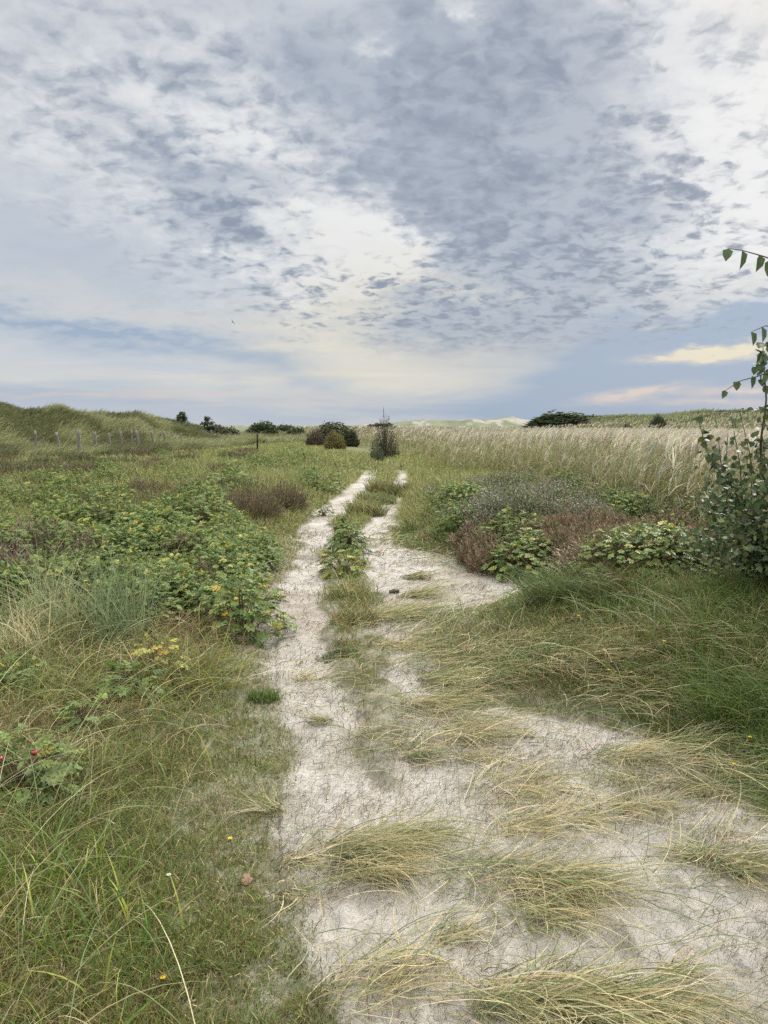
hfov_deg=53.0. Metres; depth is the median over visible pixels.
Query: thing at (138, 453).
heather bush
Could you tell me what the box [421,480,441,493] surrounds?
willow shrub
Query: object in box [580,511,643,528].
heather bush
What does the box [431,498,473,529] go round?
rose bush
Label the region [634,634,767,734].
grass tussock
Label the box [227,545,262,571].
rose bush
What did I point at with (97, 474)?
rose bush
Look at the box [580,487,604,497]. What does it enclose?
willow shrub
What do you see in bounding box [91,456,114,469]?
rose bush
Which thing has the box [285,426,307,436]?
bush
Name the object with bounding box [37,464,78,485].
rose bush
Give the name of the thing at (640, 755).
marram clump
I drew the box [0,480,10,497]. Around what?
rose bush
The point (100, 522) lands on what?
rose bush
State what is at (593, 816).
marram clump
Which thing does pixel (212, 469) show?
heather bush
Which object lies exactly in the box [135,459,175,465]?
heather bush
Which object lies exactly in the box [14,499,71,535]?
rose bush
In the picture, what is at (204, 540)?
rose bush
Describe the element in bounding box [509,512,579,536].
heather bush
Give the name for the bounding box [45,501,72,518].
rose bush
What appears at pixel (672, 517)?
rose bush
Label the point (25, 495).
rose bush
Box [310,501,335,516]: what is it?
rose bush
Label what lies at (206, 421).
conifer
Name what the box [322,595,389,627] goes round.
grass tussock
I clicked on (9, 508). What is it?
rose bush
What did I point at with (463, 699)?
marram clump
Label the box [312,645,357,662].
grass tussock
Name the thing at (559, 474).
rose bush
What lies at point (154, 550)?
rose bush
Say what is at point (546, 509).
willow shrub
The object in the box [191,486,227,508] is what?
rose bush
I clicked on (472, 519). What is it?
willow shrub
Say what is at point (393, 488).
grass tussock
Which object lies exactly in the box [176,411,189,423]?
conifer
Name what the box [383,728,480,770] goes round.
marram clump
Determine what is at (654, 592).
bank grass
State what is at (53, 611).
grass tussock
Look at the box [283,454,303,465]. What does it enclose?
rose bush
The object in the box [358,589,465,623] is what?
marram clump
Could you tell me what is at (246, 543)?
rose bush
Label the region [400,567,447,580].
marram clump
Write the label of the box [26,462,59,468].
heather bush
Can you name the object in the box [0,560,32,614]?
rose bush
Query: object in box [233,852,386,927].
marram clump
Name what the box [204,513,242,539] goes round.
rose bush
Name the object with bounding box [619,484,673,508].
willow shrub
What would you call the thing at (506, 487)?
willow shrub
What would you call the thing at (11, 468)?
heather bush
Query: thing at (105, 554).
rose bush
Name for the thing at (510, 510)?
willow shrub
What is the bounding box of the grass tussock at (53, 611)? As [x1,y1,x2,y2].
[0,530,126,641]
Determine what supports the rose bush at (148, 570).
on the ground at (360, 634)
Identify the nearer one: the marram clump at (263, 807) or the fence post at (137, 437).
the marram clump at (263, 807)
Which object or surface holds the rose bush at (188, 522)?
on the ground at (360, 634)
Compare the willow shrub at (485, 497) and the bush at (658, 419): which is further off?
the bush at (658, 419)
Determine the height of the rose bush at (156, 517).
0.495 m
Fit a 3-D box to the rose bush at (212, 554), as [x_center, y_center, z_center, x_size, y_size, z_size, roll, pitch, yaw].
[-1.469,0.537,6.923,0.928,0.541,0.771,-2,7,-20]
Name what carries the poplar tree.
on the ground at (360, 634)
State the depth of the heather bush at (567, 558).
6.43 m
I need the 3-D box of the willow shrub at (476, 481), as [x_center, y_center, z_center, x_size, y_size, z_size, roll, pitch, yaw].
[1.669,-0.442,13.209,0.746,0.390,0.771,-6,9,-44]
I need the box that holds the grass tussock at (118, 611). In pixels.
[26,521,202,648]
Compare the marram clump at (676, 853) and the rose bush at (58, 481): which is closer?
the marram clump at (676, 853)
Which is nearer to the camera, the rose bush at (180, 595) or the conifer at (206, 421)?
the rose bush at (180, 595)
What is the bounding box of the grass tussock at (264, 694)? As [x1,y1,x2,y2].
[241,684,281,703]
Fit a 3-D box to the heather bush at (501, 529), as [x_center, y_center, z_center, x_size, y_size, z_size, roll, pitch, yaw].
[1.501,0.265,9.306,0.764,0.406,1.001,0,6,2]
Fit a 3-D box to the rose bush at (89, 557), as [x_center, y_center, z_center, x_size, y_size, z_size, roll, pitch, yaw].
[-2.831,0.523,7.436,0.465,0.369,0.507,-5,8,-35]
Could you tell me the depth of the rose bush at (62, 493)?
12.96 m
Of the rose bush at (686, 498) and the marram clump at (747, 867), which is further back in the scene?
the rose bush at (686, 498)
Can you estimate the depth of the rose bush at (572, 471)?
14.45 m
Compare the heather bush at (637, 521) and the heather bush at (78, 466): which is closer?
the heather bush at (637, 521)
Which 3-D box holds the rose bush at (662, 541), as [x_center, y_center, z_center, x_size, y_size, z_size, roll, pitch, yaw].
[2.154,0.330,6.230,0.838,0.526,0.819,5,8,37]
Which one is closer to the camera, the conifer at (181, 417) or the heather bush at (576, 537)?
the heather bush at (576, 537)
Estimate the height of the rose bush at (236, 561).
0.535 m
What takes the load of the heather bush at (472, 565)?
on the ground at (360, 634)
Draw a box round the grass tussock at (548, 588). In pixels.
[490,548,608,611]
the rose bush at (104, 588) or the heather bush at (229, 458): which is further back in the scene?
the heather bush at (229, 458)
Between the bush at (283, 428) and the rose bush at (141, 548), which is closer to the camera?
the rose bush at (141, 548)
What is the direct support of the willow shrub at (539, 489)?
on the ground at (360, 634)
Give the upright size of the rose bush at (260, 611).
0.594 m
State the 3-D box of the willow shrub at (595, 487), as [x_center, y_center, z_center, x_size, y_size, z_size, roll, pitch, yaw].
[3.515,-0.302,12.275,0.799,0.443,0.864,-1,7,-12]
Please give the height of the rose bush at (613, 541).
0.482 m
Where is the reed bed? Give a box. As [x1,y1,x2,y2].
[303,413,767,529]
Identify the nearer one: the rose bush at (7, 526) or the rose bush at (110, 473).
the rose bush at (7, 526)
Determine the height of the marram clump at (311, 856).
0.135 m
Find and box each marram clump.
[207,770,297,824]
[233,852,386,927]
[248,822,370,909]
[277,661,332,682]
[293,705,334,726]
[301,880,554,1023]
[304,775,498,922]
[310,815,488,934]
[316,893,514,1021]
[346,792,512,876]
[351,625,445,652]
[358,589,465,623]
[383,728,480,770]
[390,671,515,722]
[396,578,453,599]
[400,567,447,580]
[406,650,505,690]
[421,701,580,755]
[423,886,530,992]
[428,813,631,931]
[429,883,712,1023]
[434,735,525,774]
[461,753,618,818]
[468,784,602,864]
[470,859,659,980]
[474,821,719,952]
[500,882,764,1023]
[524,779,674,846]
[566,750,683,805]
[572,779,705,830]
[577,717,724,786]
[578,922,767,1023]
[632,737,759,808]
[635,822,761,892]
[639,930,756,1000]
[650,704,764,763]
[688,834,767,903]
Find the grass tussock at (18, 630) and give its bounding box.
[0,571,99,661]
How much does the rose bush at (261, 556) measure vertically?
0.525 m
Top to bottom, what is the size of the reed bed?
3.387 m
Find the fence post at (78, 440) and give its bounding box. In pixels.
[77,429,80,453]
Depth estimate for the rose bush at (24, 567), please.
6.25 m
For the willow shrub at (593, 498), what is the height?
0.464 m
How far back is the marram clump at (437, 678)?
4.77 m
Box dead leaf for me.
[241,873,252,884]
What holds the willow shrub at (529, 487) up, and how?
on the ground at (360, 634)
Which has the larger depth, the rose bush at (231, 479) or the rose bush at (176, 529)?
the rose bush at (231, 479)
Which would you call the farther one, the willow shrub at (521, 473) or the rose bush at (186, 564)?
the willow shrub at (521, 473)
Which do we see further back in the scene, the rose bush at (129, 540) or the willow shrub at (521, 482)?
the willow shrub at (521, 482)
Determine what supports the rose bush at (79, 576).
on the ground at (360, 634)
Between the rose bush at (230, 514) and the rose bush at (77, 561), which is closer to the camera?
the rose bush at (77, 561)
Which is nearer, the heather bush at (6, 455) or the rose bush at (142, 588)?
the rose bush at (142, 588)
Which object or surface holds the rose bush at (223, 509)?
on the ground at (360, 634)
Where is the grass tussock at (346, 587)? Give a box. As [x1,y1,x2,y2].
[317,574,383,600]
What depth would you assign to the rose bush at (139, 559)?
7.20 m
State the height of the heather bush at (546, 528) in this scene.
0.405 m
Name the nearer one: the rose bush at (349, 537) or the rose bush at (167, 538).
the rose bush at (167, 538)
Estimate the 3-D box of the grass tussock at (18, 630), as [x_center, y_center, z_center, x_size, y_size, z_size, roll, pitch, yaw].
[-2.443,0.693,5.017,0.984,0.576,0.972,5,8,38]
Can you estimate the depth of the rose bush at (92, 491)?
12.51 m
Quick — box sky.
[0,0,767,424]
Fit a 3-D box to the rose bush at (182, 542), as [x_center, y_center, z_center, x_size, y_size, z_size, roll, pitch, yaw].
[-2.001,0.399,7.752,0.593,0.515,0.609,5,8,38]
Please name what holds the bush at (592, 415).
on the ground at (360, 634)
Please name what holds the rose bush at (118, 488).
on the ground at (360, 634)
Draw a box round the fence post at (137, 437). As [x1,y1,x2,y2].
[135,430,139,445]
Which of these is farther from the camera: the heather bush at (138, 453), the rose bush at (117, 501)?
the heather bush at (138, 453)
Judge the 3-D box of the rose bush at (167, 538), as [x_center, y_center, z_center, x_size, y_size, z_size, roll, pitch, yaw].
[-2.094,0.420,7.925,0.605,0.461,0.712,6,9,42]
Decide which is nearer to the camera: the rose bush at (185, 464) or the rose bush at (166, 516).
the rose bush at (166, 516)
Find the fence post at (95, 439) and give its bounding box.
[93,431,96,445]
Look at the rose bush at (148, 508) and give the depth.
9.83 m
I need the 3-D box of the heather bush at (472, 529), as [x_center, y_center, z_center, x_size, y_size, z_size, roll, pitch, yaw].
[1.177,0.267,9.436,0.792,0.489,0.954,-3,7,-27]
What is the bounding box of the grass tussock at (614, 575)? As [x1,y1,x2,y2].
[548,546,687,605]
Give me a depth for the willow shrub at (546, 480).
12.76 m
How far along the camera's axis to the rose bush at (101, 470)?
19.39 m
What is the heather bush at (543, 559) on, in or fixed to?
on the ground at (360, 634)
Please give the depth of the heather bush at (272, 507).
12.03 m
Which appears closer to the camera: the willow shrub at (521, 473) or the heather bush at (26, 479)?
the willow shrub at (521, 473)
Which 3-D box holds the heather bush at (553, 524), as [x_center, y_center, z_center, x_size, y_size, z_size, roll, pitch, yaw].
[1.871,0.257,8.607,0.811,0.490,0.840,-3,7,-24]
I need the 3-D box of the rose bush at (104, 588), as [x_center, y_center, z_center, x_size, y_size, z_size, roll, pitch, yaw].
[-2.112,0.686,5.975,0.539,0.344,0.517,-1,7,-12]
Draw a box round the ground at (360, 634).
[0,412,767,1023]
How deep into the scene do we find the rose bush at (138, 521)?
8.67 m
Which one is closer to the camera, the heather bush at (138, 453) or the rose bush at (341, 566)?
the rose bush at (341, 566)
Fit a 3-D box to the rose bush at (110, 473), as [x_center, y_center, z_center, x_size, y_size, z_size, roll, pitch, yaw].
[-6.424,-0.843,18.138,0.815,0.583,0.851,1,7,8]
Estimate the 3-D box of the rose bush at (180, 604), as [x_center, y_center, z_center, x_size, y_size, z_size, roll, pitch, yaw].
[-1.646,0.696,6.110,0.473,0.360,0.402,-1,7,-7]
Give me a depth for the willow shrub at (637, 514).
9.21 m
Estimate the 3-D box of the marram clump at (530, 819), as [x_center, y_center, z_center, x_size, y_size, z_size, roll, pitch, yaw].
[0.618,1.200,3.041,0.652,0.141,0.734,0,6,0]
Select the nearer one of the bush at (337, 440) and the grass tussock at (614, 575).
the grass tussock at (614, 575)
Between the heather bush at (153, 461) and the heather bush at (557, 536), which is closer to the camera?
the heather bush at (557, 536)
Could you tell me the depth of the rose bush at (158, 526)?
7.95 m
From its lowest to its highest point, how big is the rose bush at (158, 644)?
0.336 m
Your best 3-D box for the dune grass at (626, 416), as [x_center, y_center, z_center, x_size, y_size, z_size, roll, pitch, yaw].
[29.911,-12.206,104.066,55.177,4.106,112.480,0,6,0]
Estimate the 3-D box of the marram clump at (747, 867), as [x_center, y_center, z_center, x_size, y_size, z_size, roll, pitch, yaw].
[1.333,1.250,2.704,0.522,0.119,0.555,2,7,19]
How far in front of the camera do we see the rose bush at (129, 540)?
7.70 m
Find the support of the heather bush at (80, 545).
on the ground at (360, 634)
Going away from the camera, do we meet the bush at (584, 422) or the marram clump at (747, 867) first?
the marram clump at (747, 867)
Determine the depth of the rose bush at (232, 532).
9.29 m
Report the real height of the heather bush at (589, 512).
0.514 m
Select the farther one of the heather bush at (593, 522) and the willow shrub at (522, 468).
the willow shrub at (522, 468)
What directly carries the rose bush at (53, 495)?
on the ground at (360, 634)
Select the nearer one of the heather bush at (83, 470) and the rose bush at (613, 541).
the rose bush at (613, 541)
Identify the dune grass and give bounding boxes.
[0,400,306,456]
[519,407,767,430]
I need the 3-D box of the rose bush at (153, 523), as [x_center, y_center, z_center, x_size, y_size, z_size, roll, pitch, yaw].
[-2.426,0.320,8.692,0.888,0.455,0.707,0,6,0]
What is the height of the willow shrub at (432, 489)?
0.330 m
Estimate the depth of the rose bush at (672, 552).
5.86 m
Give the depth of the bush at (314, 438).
51.50 m
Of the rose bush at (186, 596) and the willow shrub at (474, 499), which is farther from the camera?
the willow shrub at (474, 499)
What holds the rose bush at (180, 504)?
on the ground at (360, 634)
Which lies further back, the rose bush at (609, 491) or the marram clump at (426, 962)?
the rose bush at (609, 491)
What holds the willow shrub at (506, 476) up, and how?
on the ground at (360, 634)
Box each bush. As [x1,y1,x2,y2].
[0,451,21,460]
[0,459,47,472]
[0,475,13,491]
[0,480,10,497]
[0,482,54,509]
[0,501,19,517]
[0,506,22,533]
[0,514,111,563]
[0,518,40,545]
[0,520,34,555]
[0,520,42,562]
[0,535,46,586]
[0,546,101,618]
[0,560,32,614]
[0,565,33,617]
[0,652,48,699]
[0,723,91,815]
[1,492,30,511]
[1,548,65,602]
[5,473,56,488]
[13,513,78,559]
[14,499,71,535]
[20,454,60,463]
[21,468,51,481]
[25,487,71,508]
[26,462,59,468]
[26,545,131,618]
[26,557,98,598]
[33,504,63,518]
[34,484,57,499]
[36,475,82,498]
[36,496,86,530]
[36,559,109,606]
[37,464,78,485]
[40,518,75,534]
[42,528,121,566]
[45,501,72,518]
[46,693,121,739]
[47,486,71,499]
[47,517,127,559]
[48,563,111,602]
[50,507,92,531]
[51,458,102,472]
[51,521,101,548]
[56,449,99,461]
[57,464,122,476]
[61,460,99,472]
[62,500,84,511]
[66,498,119,525]
[67,484,106,505]
[68,466,98,487]
[68,575,124,611]
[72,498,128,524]
[76,524,142,559]
[76,547,104,570]
[77,538,125,570]
[78,521,106,535]
[80,580,135,614]
[81,526,155,568]
[81,571,161,632]
[84,471,103,481]
[85,480,111,494]
[87,454,141,464]
[88,563,179,618]
[89,482,138,500]
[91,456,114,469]
[91,464,116,476]
[94,460,122,471]
[94,464,125,483]
[96,450,137,457]
[96,498,152,529]
[96,502,138,528]
[96,547,173,590]
[97,660,173,709]
[98,574,175,617]
[99,483,135,503]
[101,571,158,607]
[102,523,152,560]
[103,494,141,512]
[108,491,132,502]
[109,512,152,544]
[109,519,165,548]
[111,428,148,439]
[114,506,145,521]
[117,547,160,577]
[117,578,184,634]
[118,516,152,545]
[121,462,170,472]
[122,508,171,544]
[123,448,148,456]
[123,474,164,494]
[124,541,157,566]
[127,519,175,561]
[129,448,156,453]
[130,509,163,525]
[130,631,196,684]
[131,455,177,463]
[133,558,194,614]
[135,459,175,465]
[136,521,178,560]
[137,501,183,522]
[137,505,186,529]
[138,527,176,559]
[140,493,198,525]
[145,522,197,535]
[145,527,223,563]
[147,531,196,560]
[147,536,184,568]
[147,552,197,573]
[148,522,202,547]
[148,553,194,594]
[149,510,181,524]
[150,565,214,614]
[152,449,169,456]
[152,570,221,623]
[153,508,197,529]
[154,537,206,571]
[157,465,168,473]
[157,490,188,498]
[157,568,231,624]
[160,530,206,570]
[161,580,201,615]
[163,490,215,526]
[164,467,189,481]
[164,560,221,580]
[165,515,227,551]
[168,453,200,459]
[169,582,208,618]
[175,528,249,565]
[176,474,205,493]
[176,551,209,565]
[177,459,195,469]
[178,483,216,504]
[178,542,270,602]
[180,575,222,614]
[186,477,228,496]
[186,478,213,494]
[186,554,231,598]
[190,491,244,519]
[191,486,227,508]
[192,567,297,648]
[195,548,237,577]
[198,461,243,473]
[200,538,269,593]
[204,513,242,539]
[205,463,257,488]
[205,509,253,534]
[206,424,233,435]
[206,503,246,531]
[206,531,241,556]
[211,563,247,591]
[212,534,272,581]
[213,453,266,460]
[213,525,250,540]
[214,579,250,609]
[215,450,244,458]
[215,485,289,518]
[217,572,269,621]
[220,524,282,570]
[221,459,251,474]
[221,477,241,487]
[222,510,258,533]
[222,564,263,596]
[226,426,240,434]
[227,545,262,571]
[229,451,252,456]
[230,447,263,453]
[231,536,258,566]
[232,520,271,545]
[241,454,269,467]
[244,420,282,433]
[246,539,284,573]
[247,463,262,472]
[252,531,287,563]
[257,479,311,509]
[264,460,284,469]
[275,447,295,458]
[277,423,294,432]
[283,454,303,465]
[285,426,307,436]
[294,447,313,459]
[294,465,344,492]
[295,465,321,480]
[298,452,322,465]
[304,421,359,446]
[305,429,324,445]
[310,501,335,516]
[316,542,368,580]
[323,429,346,449]
[324,514,371,555]
[364,422,398,430]
[369,411,399,458]
[369,446,386,461]
[424,479,472,513]
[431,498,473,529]
[438,480,490,508]
[442,515,498,552]
[443,481,479,502]
[448,522,495,545]
[452,535,490,563]
[456,525,504,564]
[463,536,523,576]
[474,513,517,541]
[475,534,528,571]
[480,505,528,541]
[481,529,560,582]
[491,522,519,535]
[496,511,556,553]
[498,513,550,531]
[502,515,551,539]
[504,532,561,571]
[507,524,530,545]
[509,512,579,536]
[512,513,551,533]
[512,515,573,539]
[516,521,569,540]
[520,409,591,430]
[520,543,554,570]
[525,524,571,566]
[526,526,563,544]
[534,525,579,558]
[539,539,572,572]
[543,505,590,526]
[545,535,620,575]
[547,472,583,488]
[547,524,588,556]
[550,465,589,490]
[551,527,600,556]
[556,471,589,490]
[558,534,593,549]
[560,518,601,538]
[560,522,625,547]
[561,504,636,530]
[561,531,595,555]
[562,502,611,526]
[564,526,668,589]
[565,520,631,554]
[571,524,690,578]
[575,421,591,427]
[577,510,634,526]
[579,519,617,531]
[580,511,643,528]
[584,482,630,504]
[585,414,601,419]
[598,491,661,519]
[598,533,692,572]
[604,523,654,549]
[608,489,656,518]
[611,517,675,536]
[611,521,706,581]
[614,521,699,569]
[621,517,658,528]
[634,520,713,571]
[638,510,687,530]
[639,502,706,535]
[647,522,737,580]
[648,414,666,428]
[648,519,683,536]
[652,544,716,576]
[667,495,710,523]
[678,516,752,571]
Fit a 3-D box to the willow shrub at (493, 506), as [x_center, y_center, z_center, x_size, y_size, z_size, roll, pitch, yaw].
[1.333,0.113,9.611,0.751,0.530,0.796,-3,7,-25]
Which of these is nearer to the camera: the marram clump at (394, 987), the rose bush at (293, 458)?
the marram clump at (394, 987)
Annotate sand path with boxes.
[256,472,767,1023]
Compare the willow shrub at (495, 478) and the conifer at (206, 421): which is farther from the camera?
the conifer at (206, 421)
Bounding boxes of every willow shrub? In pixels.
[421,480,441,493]
[426,486,442,496]
[427,498,458,519]
[440,506,471,520]
[457,486,512,521]
[461,512,482,529]
[462,475,496,487]
[464,488,508,509]
[465,500,510,528]
[468,504,507,531]
[471,475,507,501]
[473,472,496,487]
[474,487,527,518]
[478,492,524,519]
[481,471,507,485]
[482,475,528,499]
[488,499,531,527]
[491,469,518,484]
[491,488,544,519]
[495,482,547,518]
[496,469,525,486]
[504,471,544,486]
[507,504,536,522]
[508,482,541,493]
[510,464,535,475]
[512,478,554,495]
[515,477,541,488]
[519,468,546,480]
[524,488,574,518]
[527,479,568,502]
[535,473,577,495]
[536,477,587,502]
[537,495,575,514]
[544,479,587,499]
[545,481,583,505]
[548,490,616,517]
[566,495,626,520]
[576,487,614,511]
[580,480,616,497]
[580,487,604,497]
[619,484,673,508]
[620,493,692,525]
[627,496,675,520]
[640,494,705,525]
[667,489,714,513]
[671,482,715,509]
[679,499,710,524]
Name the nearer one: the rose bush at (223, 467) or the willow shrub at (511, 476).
the willow shrub at (511, 476)
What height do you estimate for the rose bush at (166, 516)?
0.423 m
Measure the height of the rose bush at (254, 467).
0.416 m
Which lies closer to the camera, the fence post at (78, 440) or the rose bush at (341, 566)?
the rose bush at (341, 566)
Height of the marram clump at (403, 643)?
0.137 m
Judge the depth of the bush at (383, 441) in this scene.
35.74 m
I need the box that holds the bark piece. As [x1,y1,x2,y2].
[389,588,399,592]
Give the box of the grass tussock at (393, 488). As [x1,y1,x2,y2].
[357,475,416,497]
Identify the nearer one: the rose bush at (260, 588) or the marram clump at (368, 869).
the marram clump at (368, 869)
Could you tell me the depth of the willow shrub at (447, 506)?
11.20 m
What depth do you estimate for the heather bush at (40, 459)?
25.90 m
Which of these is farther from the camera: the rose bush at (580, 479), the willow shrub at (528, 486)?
the rose bush at (580, 479)
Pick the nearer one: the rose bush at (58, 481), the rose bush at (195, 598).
the rose bush at (195, 598)
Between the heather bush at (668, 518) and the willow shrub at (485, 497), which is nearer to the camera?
the heather bush at (668, 518)
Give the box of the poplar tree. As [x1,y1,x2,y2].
[673,248,767,585]
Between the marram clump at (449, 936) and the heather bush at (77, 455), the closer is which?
the marram clump at (449, 936)
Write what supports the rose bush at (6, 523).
on the ground at (360, 634)
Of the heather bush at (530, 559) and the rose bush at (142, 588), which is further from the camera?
the heather bush at (530, 559)
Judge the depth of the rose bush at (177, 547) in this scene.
7.67 m
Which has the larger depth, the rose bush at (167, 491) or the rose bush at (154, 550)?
the rose bush at (167, 491)
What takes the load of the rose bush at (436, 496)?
on the ground at (360, 634)
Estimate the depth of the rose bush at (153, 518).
8.81 m
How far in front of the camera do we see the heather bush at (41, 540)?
7.88 m
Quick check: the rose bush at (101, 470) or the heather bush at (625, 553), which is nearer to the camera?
the heather bush at (625, 553)
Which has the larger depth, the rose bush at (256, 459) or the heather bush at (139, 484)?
the rose bush at (256, 459)
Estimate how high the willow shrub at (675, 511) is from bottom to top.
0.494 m
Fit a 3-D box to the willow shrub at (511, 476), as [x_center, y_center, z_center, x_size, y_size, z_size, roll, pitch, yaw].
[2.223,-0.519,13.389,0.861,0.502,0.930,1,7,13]
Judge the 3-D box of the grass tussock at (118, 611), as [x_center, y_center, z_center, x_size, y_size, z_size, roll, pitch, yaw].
[-1.877,0.503,5.314,1.109,0.878,1.162,6,9,44]
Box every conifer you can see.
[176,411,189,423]
[198,415,217,432]
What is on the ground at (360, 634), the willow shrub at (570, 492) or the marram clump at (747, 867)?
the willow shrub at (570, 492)
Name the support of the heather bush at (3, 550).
on the ground at (360, 634)
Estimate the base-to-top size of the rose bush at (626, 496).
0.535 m
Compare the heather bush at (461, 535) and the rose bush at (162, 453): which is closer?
the heather bush at (461, 535)
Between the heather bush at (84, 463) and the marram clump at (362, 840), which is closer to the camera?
the marram clump at (362, 840)
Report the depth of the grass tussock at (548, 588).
5.75 m
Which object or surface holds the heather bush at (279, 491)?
on the ground at (360, 634)
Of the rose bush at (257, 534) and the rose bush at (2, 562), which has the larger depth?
the rose bush at (257, 534)
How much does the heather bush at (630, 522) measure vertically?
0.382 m
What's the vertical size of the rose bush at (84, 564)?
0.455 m
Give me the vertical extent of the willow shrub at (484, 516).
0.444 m
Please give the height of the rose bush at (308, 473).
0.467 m
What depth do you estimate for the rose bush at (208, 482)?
13.14 m
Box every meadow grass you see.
[0,412,566,535]
[0,509,301,1023]
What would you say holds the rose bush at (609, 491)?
on the ground at (360, 634)
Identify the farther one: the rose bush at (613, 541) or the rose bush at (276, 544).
the rose bush at (276, 544)
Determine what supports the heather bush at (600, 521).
on the ground at (360, 634)
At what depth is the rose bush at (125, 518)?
8.51 m
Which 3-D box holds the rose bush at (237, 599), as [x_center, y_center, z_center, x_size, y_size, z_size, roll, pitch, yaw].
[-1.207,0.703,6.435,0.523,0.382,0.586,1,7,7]
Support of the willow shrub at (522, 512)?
on the ground at (360, 634)
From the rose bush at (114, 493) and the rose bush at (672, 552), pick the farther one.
the rose bush at (114, 493)
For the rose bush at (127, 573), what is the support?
on the ground at (360, 634)
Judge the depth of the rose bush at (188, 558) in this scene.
6.90 m
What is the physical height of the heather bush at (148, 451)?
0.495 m
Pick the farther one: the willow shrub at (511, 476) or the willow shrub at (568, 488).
the willow shrub at (511, 476)
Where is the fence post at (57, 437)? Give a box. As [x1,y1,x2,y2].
[55,432,59,444]
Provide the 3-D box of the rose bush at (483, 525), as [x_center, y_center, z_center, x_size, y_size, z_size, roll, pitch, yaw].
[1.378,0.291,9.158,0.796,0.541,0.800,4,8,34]
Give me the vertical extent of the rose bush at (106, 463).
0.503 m
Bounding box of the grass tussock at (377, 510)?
[338,495,392,516]
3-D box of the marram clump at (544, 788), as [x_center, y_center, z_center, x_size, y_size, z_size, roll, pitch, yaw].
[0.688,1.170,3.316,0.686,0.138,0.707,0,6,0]
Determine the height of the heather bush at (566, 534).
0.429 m
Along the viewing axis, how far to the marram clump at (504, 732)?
3.92 m
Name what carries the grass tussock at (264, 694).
on the ground at (360, 634)
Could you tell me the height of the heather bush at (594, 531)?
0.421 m
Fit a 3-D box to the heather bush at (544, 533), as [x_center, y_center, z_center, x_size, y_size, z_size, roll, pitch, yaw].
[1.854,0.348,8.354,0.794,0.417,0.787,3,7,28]
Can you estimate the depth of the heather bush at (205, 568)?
6.53 m
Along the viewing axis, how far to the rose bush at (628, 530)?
6.41 m
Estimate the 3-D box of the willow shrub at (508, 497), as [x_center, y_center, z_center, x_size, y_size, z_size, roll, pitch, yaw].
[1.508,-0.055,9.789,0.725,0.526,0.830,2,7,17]
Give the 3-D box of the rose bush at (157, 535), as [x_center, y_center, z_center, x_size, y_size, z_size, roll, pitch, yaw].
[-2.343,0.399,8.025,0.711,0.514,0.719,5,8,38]
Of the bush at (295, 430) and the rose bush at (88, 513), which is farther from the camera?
the bush at (295, 430)
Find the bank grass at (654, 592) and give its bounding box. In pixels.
[390,478,767,845]
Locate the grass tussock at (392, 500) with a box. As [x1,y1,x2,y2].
[353,487,399,504]
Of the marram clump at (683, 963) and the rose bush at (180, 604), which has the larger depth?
the rose bush at (180, 604)
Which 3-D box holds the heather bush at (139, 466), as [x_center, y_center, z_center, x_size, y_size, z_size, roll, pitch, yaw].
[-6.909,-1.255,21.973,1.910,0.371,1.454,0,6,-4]
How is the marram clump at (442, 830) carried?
on the sand path
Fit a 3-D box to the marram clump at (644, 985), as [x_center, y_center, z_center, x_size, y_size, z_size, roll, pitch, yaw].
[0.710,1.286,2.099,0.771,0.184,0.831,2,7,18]
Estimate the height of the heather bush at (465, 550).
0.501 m
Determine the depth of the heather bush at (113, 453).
32.84 m
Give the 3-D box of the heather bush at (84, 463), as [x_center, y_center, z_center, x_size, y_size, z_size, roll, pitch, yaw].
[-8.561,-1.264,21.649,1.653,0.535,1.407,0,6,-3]
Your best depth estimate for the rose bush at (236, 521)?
10.38 m
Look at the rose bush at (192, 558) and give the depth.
7.14 m
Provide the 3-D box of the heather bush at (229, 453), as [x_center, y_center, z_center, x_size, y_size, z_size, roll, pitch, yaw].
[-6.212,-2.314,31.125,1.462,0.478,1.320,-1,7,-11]
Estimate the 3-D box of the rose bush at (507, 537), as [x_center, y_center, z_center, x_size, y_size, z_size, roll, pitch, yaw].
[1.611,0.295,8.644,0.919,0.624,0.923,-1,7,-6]
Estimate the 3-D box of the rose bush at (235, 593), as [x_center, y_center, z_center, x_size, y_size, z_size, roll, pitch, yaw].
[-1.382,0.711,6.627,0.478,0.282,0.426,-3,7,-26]
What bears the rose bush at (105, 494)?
on the ground at (360, 634)
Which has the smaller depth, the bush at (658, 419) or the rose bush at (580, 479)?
the rose bush at (580, 479)
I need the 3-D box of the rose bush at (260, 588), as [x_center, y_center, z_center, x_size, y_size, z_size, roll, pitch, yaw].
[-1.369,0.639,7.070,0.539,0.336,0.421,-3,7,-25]
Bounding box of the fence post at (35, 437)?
[34,430,36,447]
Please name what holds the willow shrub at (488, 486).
on the ground at (360, 634)
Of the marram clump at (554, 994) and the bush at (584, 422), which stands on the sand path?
the marram clump at (554, 994)
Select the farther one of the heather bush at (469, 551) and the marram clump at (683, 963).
the heather bush at (469, 551)
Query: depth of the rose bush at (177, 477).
18.25 m
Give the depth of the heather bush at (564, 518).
8.75 m
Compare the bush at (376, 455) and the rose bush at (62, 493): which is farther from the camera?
the bush at (376, 455)
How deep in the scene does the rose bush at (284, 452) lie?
29.57 m
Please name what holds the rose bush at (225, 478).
on the ground at (360, 634)

